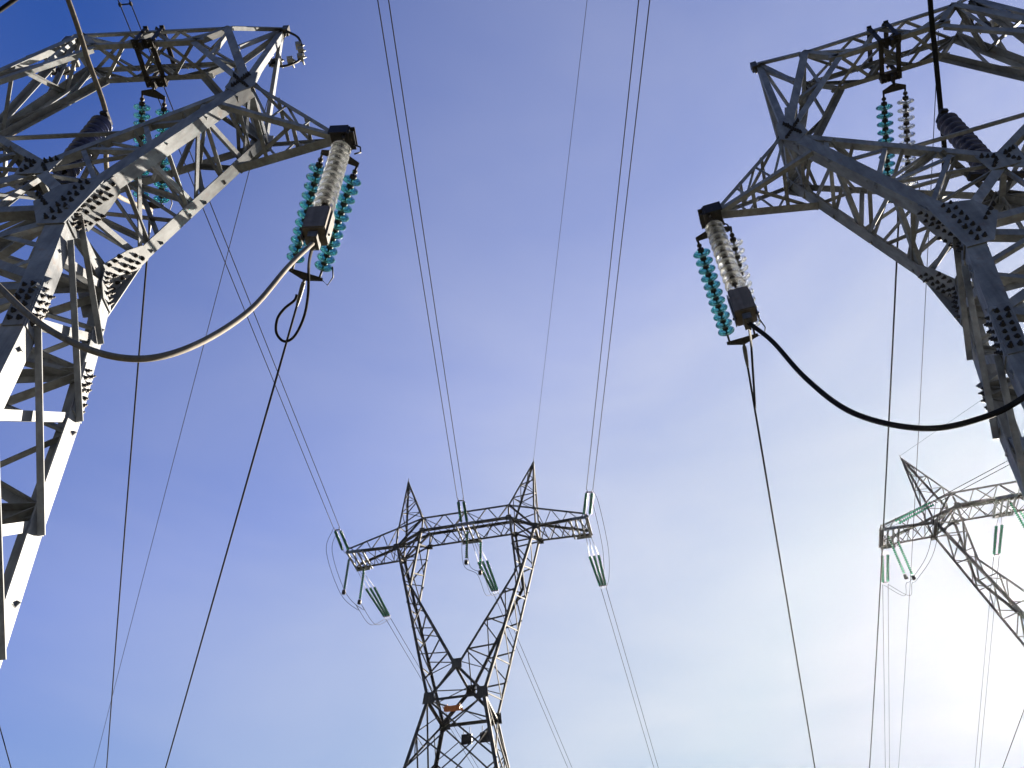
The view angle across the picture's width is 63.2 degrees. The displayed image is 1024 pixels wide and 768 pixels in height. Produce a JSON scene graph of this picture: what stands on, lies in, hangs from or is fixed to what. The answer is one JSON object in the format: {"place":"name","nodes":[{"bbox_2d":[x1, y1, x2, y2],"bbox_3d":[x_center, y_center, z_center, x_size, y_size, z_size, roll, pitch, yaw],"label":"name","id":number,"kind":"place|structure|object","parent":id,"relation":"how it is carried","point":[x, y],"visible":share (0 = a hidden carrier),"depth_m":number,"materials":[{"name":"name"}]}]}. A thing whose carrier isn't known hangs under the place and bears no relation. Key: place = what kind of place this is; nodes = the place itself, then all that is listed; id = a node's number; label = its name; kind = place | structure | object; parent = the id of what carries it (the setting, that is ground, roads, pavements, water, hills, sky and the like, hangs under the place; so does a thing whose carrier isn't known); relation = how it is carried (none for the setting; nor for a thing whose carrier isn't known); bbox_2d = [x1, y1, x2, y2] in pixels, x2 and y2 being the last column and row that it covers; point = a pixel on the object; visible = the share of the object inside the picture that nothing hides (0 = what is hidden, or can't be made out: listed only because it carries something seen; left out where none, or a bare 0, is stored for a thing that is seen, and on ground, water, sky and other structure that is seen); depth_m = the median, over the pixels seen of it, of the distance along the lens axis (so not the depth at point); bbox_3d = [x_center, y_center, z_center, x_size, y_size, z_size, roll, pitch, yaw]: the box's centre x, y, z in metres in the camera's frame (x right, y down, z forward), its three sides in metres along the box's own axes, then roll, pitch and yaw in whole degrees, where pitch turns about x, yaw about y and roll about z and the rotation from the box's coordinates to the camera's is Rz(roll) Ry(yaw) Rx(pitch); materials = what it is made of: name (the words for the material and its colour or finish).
{"place":"outdoors","nodes":[
{"label":"outdoors","id":0,"kind":"place"},
{"bbox_2d":[0,727,11,767],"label":"conductor","id":1,"kind":"object","parent":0,"point":[5,747],"visible":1,"depth_m":30.27,"materials":[{"name":"metal"}]},
{"bbox_2d":[0,0,17,12],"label":"conductor","id":2,"kind":"object","parent":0,"point":[6,5],"visible":1,"depth_m":13.37,"materials":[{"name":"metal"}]},
{"bbox_2d":[106,231,149,767],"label":"conductor","id":3,"kind":"object","parent":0,"point":[128,487],"visible":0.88,"depth_m":18.50,"materials":[{"name":"metal"}]},
{"bbox_2d":[118,0,333,527],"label":"conductor","id":4,"kind":"object","parent":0,"point":[242,304],"visible":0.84,"depth_m":44.60,"materials":[{"name":"metal"}]},
{"bbox_2d":[118,1,132,6],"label":"conductor spacer","id":5,"kind":"object","parent":4,"relation":"attached to","point":[129,3],"visible":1,"depth_m":32.88,"materials":[{"name":"grey metal"}]},
{"bbox_2d":[165,305,297,767],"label":"conductor","id":6,"kind":"object","parent":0,"point":[276,377],"visible":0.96,"depth_m":14.92,"materials":[{"name":"metal"}]},
{"bbox_2d":[386,620,473,767],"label":"conductor","id":7,"kind":"object","parent":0,"point":[421,679],"visible":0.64,"depth_m":69.59,"materials":[{"name":"metal"}]},
{"bbox_2d":[0,0,1023,767],"label":"sky","id":8,"kind":"structure","parent":0,"point":[288,673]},
{"bbox_2d":[495,597,567,767],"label":"conductor","id":9,"kind":"object","parent":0,"point":[533,687],"visible":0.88,"depth_m":72.86,"materials":[{"name":"metal"}]},
{"bbox_2d":[586,0,638,489],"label":"conductor","id":10,"kind":"object","parent":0,"point":[614,224],"visible":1,"depth_m":40.34,"materials":[{"name":"metal"}]},
{"bbox_2d":[593,0,649,486],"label":"conductor","id":11,"kind":"object","parent":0,"point":[623,223],"visible":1,"depth_m":40.25,"materials":[{"name":"metal"}]},
{"bbox_2d":[601,589,653,766],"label":"conductor","id":12,"kind":"object","parent":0,"point":[626,674],"visible":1,"depth_m":70.15,"materials":[{"name":"metal"}]},
{"bbox_2d":[747,367,815,767],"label":"conductor","id":13,"kind":"object","parent":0,"point":[755,413],"visible":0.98,"depth_m":16.01,"materials":[{"name":"metal"}]},
{"bbox_2d":[869,226,898,767],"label":"conductor","id":14,"kind":"object","parent":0,"point":[885,479],"visible":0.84,"depth_m":18.69,"materials":[{"name":"metal"}]},
{"bbox_2d":[882,585,885,767],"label":"conductor","id":15,"kind":"object","parent":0,"point":[884,692],"visible":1,"depth_m":70.35,"materials":[{"name":"metal"}]},
{"bbox_2d":[888,600,889,767],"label":"conductor","id":16,"kind":"object","parent":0,"point":[888,663],"visible":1,"depth_m":69.82,"materials":[{"name":"metal"}]},
{"bbox_2d":[943,465,1007,499],"bbox_3d":[45.699,-7.511,40.514,0.044,4.369,55.998,27,-53,-23],"label":"conductor","id":17,"kind":"object","parent":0,"point":[975,482],"visible":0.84,"depth_m":55.81,"materials":[{"name":"metal"}]},
{"bbox_2d":[975,557,993,763],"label":"conductor","id":18,"kind":"object","parent":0,"point":[983,673],"visible":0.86,"depth_m":72.67,"materials":[{"name":"metal"}]},
{"bbox_2d":[979,560,998,766],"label":"conductor","id":19,"kind":"object","parent":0,"point":[988,669],"visible":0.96,"depth_m":72.44,"materials":[{"name":"metal"}]},
{"bbox_2d":[1002,710,1023,767],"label":"conductor","id":20,"kind":"object","parent":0,"point":[1013,738],"visible":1,"depth_m":66.97,"materials":[{"name":"metal"}]},
{"label":"ground","id":21,"kind":"structure","parent":0,"visible":0},
{"bbox_2d":[0,25,357,666],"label":"lattice pylon","id":22,"kind":"object","parent":21,"relation":"on","point":[57,219],"visible":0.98,"depth_m":9.64,"materials":[{"name":"metal"}]},
{"bbox_2d":[42,57,79,78],"bbox_3d":[-7.408,-5.275,13.622,0.661,1.120,0.364,-1,-47,0],"label":"earthwire fitting","id":23,"kind":"object","parent":22,"relation":"attached to","point":[66,72],"visible":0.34,"depth_m":13.49,"materials":[{"name":"grey metal"}]},
{"bbox_2d":[23,111,112,190],"bbox_3d":[-5.559,-3.022,10.738,0.680,1.900,0.290,-1,-47,0],"label":"post insulator","id":24,"kind":"object","parent":22,"relation":"attached to","point":[102,122],"visible":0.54,"depth_m":10.74,"materials":[{"name":"ceramic"}]},
{"bbox_2d":[66,0,152,211],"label":"jumper cable","id":25,"kind":"object","parent":24,"relation":"attached to","point":[88,62],"visible":0.52,"depth_m":11.22,"materials":[{"name":"metal"}]},
{"bbox_2d":[133,85,172,209],"bbox_3d":[-5.884,-3.820,13.591,0.642,0.368,2.170,10,-48,-10],"label":"strain insulator","id":26,"kind":"object","parent":22,"relation":"attached to","point":[142,107],"visible":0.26,"depth_m":13.25,"materials":[{"name":"teal glass"}]},
{"bbox_2d":[148,207,152,231],"bbox_3d":[-6.253,-2.838,14.379,0.067,0.070,0.511,14,-49,-13],"label":"dead end clamp","id":27,"kind":"object","parent":26,"relation":"attached to","point":[149,226],"visible":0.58,"depth_m":14.43,"materials":[{"name":"grey metal"}]},
{"bbox_2d":[94,37,284,765],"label":"earth wire","id":28,"kind":"object","parent":22,"relation":"attached to","point":[183,421],"visible":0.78,"depth_m":19.15,"materials":[{"name":"metal"}]},
{"bbox_2d":[268,30,306,67],"bbox_3d":[-3.665,-5.357,13.479,0.668,1.120,0.364,-1,-47,0],"label":"earthwire fitting","id":29,"kind":"object","parent":22,"relation":"attached to","point":[301,56],"visible":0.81,"depth_m":13.43,"materials":[{"name":"grey metal"}]},
{"bbox_2d":[286,150,360,285],"bbox_3d":[-2.559,-2.255,11.291,0.705,0.359,2.122,15,-50,-15],"label":"strain insulator","id":30,"kind":"object","parent":22,"relation":"attached to","point":[325,257],"visible":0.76,"depth_m":11.22,"materials":[{"name":"teal glass"}]},
{"bbox_2d":[296,279,305,306],"bbox_3d":[-3.054,-1.321,12.026,0.067,0.072,0.511,15,-49,-14],"label":"dead end clamp","id":31,"kind":"object","parent":30,"relation":"attached to","point":[301,289],"visible":0.98,"depth_m":11.98,"materials":[{"name":"silver metal"}]},
{"bbox_2d":[313,140,360,210],"bbox_3d":[-2.102,-2.500,9.999,0.353,1.730,0.255,31,-55,-26],"label":"pilot insulator","id":32,"kind":"object","parent":22,"relation":"hanging from","point":[331,181],"visible":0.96,"depth_m":9.83,"materials":[{"name":"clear glass"}]},
{"bbox_2d":[300,206,334,250],"bbox_3d":[-2.123,-1.698,9.079,0.321,0.709,0.256,-1,-47,0],"label":"counterweight","id":33,"kind":"object","parent":32,"relation":"hanging from","point":[318,225],"visible":0.94,"depth_m":8.96,"materials":[{"name":"paint"}]},
{"bbox_2d":[0,242,314,361],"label":"jumper cable","id":34,"kind":"object","parent":33,"relation":"hanging from","point":[21,308],"visible":1,"depth_m":6.39,"materials":[{"name":"rubber"}]},
{"bbox_2d":[274,251,312,342],"bbox_3d":[-2.630,-1.188,10.581,0.373,2.116,2.965,19,-51,-18],"label":"jumper cable","id":35,"kind":"object","parent":33,"relation":"attached to","point":[292,302],"visible":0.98,"depth_m":11.88,"materials":[{"name":"rubber"}]},
{"bbox_2d":[345,460,592,767],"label":"lattice pylon","id":36,"kind":"object","parent":21,"relation":"on","point":[493,718],"visible":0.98,"depth_m":57.08,"materials":[{"name":"metal"}]},
{"bbox_2d":[334,527,348,553],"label":"strain insulator","id":37,"kind":"object","parent":36,"relation":"attached to","point":[339,540],"visible":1,"depth_m":59.76,"materials":[{"name":"green glass"}]},
{"bbox_2d":[129,0,339,527],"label":"conductor","id":38,"kind":"object","parent":37,"relation":"attached to","point":[243,287],"visible":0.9,"depth_m":43.71,"materials":[{"name":"metal"}]},
{"bbox_2d":[342,557,349,594],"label":"pilot insulator","id":39,"kind":"object","parent":36,"relation":"hanging from","point":[346,576],"visible":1,"depth_m":60.00,"materials":[{"name":"green glass"}]},
{"bbox_2d":[357,566,364,604],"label":"pilot insulator","id":40,"kind":"object","parent":36,"relation":"hanging from","point":[360,591],"visible":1,"depth_m":60.76,"materials":[{"name":"green glass"}]},
{"bbox_2d":[358,571,389,617],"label":"strain insulator","id":41,"kind":"object","parent":36,"relation":"attached to","point":[384,612],"visible":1,"depth_m":64.48,"materials":[{"name":"green glass"}]},
{"bbox_2d":[326,528,384,624],"bbox_3d":[-11.321,15.290,61.194,0.669,3.340,11.423,-12,-48,10],"label":"jumper cable","id":42,"kind":"object","parent":41,"relation":"hanging from","point":[337,587],"visible":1,"depth_m":58.81,"materials":[{"name":"metal"}]},
{"bbox_2d":[332,529,390,624],"bbox_3d":[-10.921,15.281,61.194,0.669,3.340,11.423,-12,-48,10],"label":"jumper cable","id":43,"kind":"object","parent":41,"relation":"hanging from","point":[345,591],"visible":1,"depth_m":59.17,"materials":[{"name":"metal"}]},
{"bbox_2d":[391,619,477,766],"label":"conductor","id":44,"kind":"object","parent":41,"relation":"attached to","point":[429,684],"visible":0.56,"depth_m":69.17,"materials":[{"name":"metal"}]},
{"bbox_2d":[443,703,462,711],"bbox_3d":[-3.601,19.867,50.953,1.100,0.600,0.640,-10,-48,8],"label":"marker panel","id":45,"kind":"object","parent":36,"relation":"attached to","point":[453,708],"visible":1,"depth_m":50.66,"materials":[{"name":"orange metal"}]},
{"bbox_2d":[457,498,467,524],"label":"strain insulator","id":46,"kind":"object","parent":36,"relation":"attached to","point":[465,511],"visible":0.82,"depth_m":59.18,"materials":[{"name":"green glass"}]},
{"bbox_2d":[377,0,457,498],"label":"conductor","id":47,"kind":"object","parent":46,"relation":"attached to","point":[414,227],"visible":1,"depth_m":41.30,"materials":[{"name":"metal"}]},
{"bbox_2d":[388,0,463,497],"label":"conductor","id":48,"kind":"object","parent":46,"relation":"attached to","point":[422,227],"visible":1,"depth_m":41.31,"materials":[{"name":"metal"}]},
{"bbox_2d":[463,498,497,595],"bbox_3d":[-2.278,13.093,60.822,0.706,3.034,11.330,-10,-48,8],"label":"jumper cable","id":49,"kind":"object","parent":48,"relation":"hanging from","point":[467,545],"visible":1,"depth_m":57.88,"materials":[{"name":"metal"}]},
{"bbox_2d":[461,731,471,744],"bbox_3d":[-2.840,22.079,52.188,0.680,1.070,0.060,-10,-48,8],"label":"sign plate","id":50,"kind":"object","parent":36,"relation":"hanging from","point":[466,739],"visible":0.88,"depth_m":52.00,"materials":[{"name":"black metal"}]},
{"bbox_2d":[464,531,468,564],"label":"pilot insulator","id":51,"kind":"object","parent":36,"relation":"hanging from","point":[466,560],"visible":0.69,"depth_m":59.15,"materials":[{"name":"green glass"}]},
{"bbox_2d":[478,539,481,574],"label":"pilot insulator","id":52,"kind":"object","parent":36,"relation":"hanging from","point":[480,558],"visible":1,"depth_m":60.33,"materials":[{"name":"green glass"}]},
{"bbox_2d":[480,726,489,742],"bbox_3d":[-1.669,21.876,52.024,0.680,1.070,0.060,-10,-48,8],"label":"sign plate","id":53,"kind":"object","parent":36,"relation":"hanging from","point":[486,737],"visible":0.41,"depth_m":51.81,"materials":[{"name":"black metal"}]},
{"bbox_2d":[472,543,498,592],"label":"strain insulator","id":54,"kind":"object","parent":36,"relation":"attached to","point":[493,587],"visible":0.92,"depth_m":64.07,"materials":[{"name":"green glass"}]},
{"bbox_2d":[458,502,493,595],"bbox_3d":[-2.678,13.101,60.822,0.706,3.034,11.330,-10,-48,8],"label":"jumper cable","id":55,"kind":"object","parent":54,"relation":"attached to","point":[462,557],"visible":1,"depth_m":58.72,"materials":[{"name":"metal"}]},
{"bbox_2d":[501,600,571,766],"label":"conductor","id":56,"kind":"object","parent":54,"relation":"attached to","point":[539,690],"visible":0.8,"depth_m":72.94,"materials":[{"name":"metal"}]},
{"bbox_2d":[533,3,586,459],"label":"earth wire","id":57,"kind":"object","parent":36,"relation":"attached to","point":[562,211],"visible":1,"depth_m":46.66,"materials":[{"name":"metal"}]},
{"bbox_2d":[583,489,593,516],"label":"strain insulator","id":58,"kind":"object","parent":36,"relation":"attached to","point":[585,503],"visible":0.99,"depth_m":57.21,"materials":[{"name":"green glass"}]},
{"bbox_2d":[586,538,606,588],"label":"strain insulator","id":59,"kind":"object","parent":36,"relation":"attached to","point":[600,581],"visible":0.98,"depth_m":62.17,"materials":[{"name":"green glass"}]},
{"bbox_2d":[587,491,603,586],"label":"jumper cable","id":60,"kind":"object","parent":59,"relation":"hanging from","point":[600,535],"visible":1,"depth_m":58.40,"materials":[{"name":"metal"}]},
{"bbox_2d":[592,489,609,587],"bbox_3d":[6.588,11.504,59.586,0.580,1.039,11.471,-7,-48,5],"label":"jumper cable","id":61,"kind":"object","parent":59,"relation":"hanging from","point":[606,538],"visible":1,"depth_m":58.88,"materials":[{"name":"metal"}]},
{"bbox_2d":[606,588,657,765],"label":"conductor","id":62,"kind":"object","parent":59,"relation":"attached to","point":[630,672],"visible":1,"depth_m":70.06,"materials":[{"name":"metal"}]},
{"bbox_2d":[879,455,1023,646],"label":"lattice pylon","id":63,"kind":"object","parent":21,"relation":"on","point":[1011,604],"visible":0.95,"depth_m":60.00,"materials":[{"name":"metal"}]},
{"bbox_2d":[881,551,889,584],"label":"strain insulator","id":64,"kind":"object","parent":63,"relation":"attached to","point":[887,569],"visible":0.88,"depth_m":63.13,"materials":[{"name":"green glass"}]},
{"bbox_2d":[888,500,941,595],"bbox_3d":[28.523,12.982,59.433,1.784,3.827,10.274,2,-48,-3],"label":"jumper cable","id":65,"kind":"object","parent":64,"relation":"hanging from","point":[930,559],"visible":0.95,"depth_m":57.44,"materials":[{"name":"metal"}]},
{"bbox_2d":[887,534,907,579],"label":"pilot insulator","id":66,"kind":"object","parent":63,"relation":"hanging from","point":[905,576],"visible":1,"depth_m":58.74,"materials":[{"name":"green glass"}]},
{"bbox_2d":[896,539,915,579],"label":"pilot insulator","id":67,"kind":"object","parent":63,"relation":"hanging from","point":[906,562],"visible":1,"depth_m":59.42,"materials":[{"name":"green glass"}]},
{"bbox_2d":[884,499,938,528],"bbox_3d":[28.140,9.287,58.748,0.641,0.439,4.590,27,-53,-23],"label":"strain insulator","id":68,"kind":"object","parent":63,"relation":"attached to","point":[919,512],"visible":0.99,"depth_m":58.58,"materials":[{"name":"green glass"}]},
{"bbox_2d":[884,502,935,595],"bbox_3d":[28.123,12.990,59.433,1.784,3.827,10.274,2,-48,-3],"label":"jumper cable","id":69,"kind":"object","parent":68,"relation":"hanging from","point":[925,558],"visible":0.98,"depth_m":57.39,"materials":[{"name":"metal"}]},
{"bbox_2d":[937,460,1007,498],"bbox_3d":[45.338,-7.693,40.340,0.044,4.369,55.998,27,-53,-23],"label":"conductor","id":70,"kind":"object","parent":68,"relation":"attached to","point":[972,479],"visible":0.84,"depth_m":55.70,"materials":[{"name":"metal"}]},
{"bbox_2d":[993,517,1003,556],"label":"strain insulator","id":71,"kind":"object","parent":63,"relation":"attached to","point":[995,539],"visible":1,"depth_m":62.23,"materials":[{"name":"green glass"}]},
{"bbox_2d":[1009,500,1023,527],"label":"pilot insulator","id":72,"kind":"object","parent":63,"relation":"hanging from","point":[1015,511],"visible":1,"depth_m":58.62,"materials":[{"name":"green glass"}]},
{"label":"ground pad","id":73,"kind":"structure","parent":0,"visible":0},
{"bbox_2d":[697,0,1023,498],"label":"lattice pylon","id":74,"kind":"object","parent":73,"relation":"on","point":[966,230],"visible":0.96,"depth_m":10.68,"materials":[{"name":"metal"}]},
{"bbox_2d":[705,219,744,290],"bbox_3d":[2.849,-1.724,11.086,0.353,1.730,0.255,31,-55,-26],"label":"pilot insulator","id":75,"kind":"object","parent":74,"relation":"hanging from","point":[726,260],"visible":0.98,"depth_m":10.94,"materials":[{"name":"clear glass"}]},
{"bbox_2d":[726,286,759,329],"bbox_3d":[2.828,-0.922,10.167,0.320,0.708,0.250,-14,-49,12],"label":"counterweight","id":76,"kind":"object","parent":75,"relation":"hanging from","point":[743,308],"visible":0.93,"depth_m":10.06,"materials":[{"name":"paint"}]},
{"bbox_2d":[748,329,755,408],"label":"jumper cable","id":77,"kind":"object","parent":76,"relation":"attached to","point":[752,361],"visible":0.91,"depth_m":12.77,"materials":[{"name":"metal"}]},
{"bbox_2d":[747,322,1023,430],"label":"jumper cable","id":78,"kind":"object","parent":76,"relation":"hanging from","point":[864,417],"visible":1,"depth_m":7.18,"materials":[{"name":"rubber"}]},
{"bbox_2d":[693,226,765,344],"bbox_3d":[3.220,-1.440,12.319,0.722,0.461,2.111,-18,-50,15],"label":"strain insulator","id":79,"kind":"object","parent":74,"relation":"attached to","point":[714,292],"visible":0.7,"depth_m":12.24,"materials":[{"name":"teal glass"}]},
{"bbox_2d":[742,343,748,366],"bbox_3d":[3.656,-0.447,13.018,0.067,0.073,0.511,-12,-48,10],"label":"dead end clamp","id":80,"kind":"object","parent":79,"relation":"attached to","point":[745,352],"visible":1,"depth_m":12.98,"materials":[{"name":"grey metal"}]},
{"bbox_2d":[876,79,919,202],"bbox_3d":[6.390,-3.982,13.813,0.638,0.491,2.121,-14,-49,12],"label":"strain insulator","id":81,"kind":"object","parent":74,"relation":"attached to","point":[884,115],"visible":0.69,"depth_m":13.59,"materials":[{"name":"teal glass"}]},
{"bbox_2d":[898,31,938,767],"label":"earth wire","id":82,"kind":"object","parent":74,"relation":"attached to","point":[919,416],"visible":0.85,"depth_m":18.91,"materials":[{"name":"metal"}]},
{"bbox_2d":[935,108,1023,180],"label":"post insulator","id":83,"kind":"object","parent":74,"relation":"attached to","point":[948,123],"visible":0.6,"depth_m":11.03,"materials":[{"name":"ceramic"}]},
{"bbox_2d":[927,0,946,189],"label":"jumper cable","id":84,"kind":"object","parent":83,"relation":"attached to","point":[935,58],"visible":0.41,"depth_m":11.51,"materials":[{"name":"rubber"}]},
{"bbox_2d":[967,15,1001,33],"bbox_3d":[7.708,-5.971,13.546,0.650,1.120,0.364,-1,-47,0],"label":"earthwire fitting","id":85,"kind":"object","parent":74,"relation":"attached to","point":[991,23],"visible":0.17,"depth_m":13.43,"materials":[{"name":"grey metal"}]}
]}

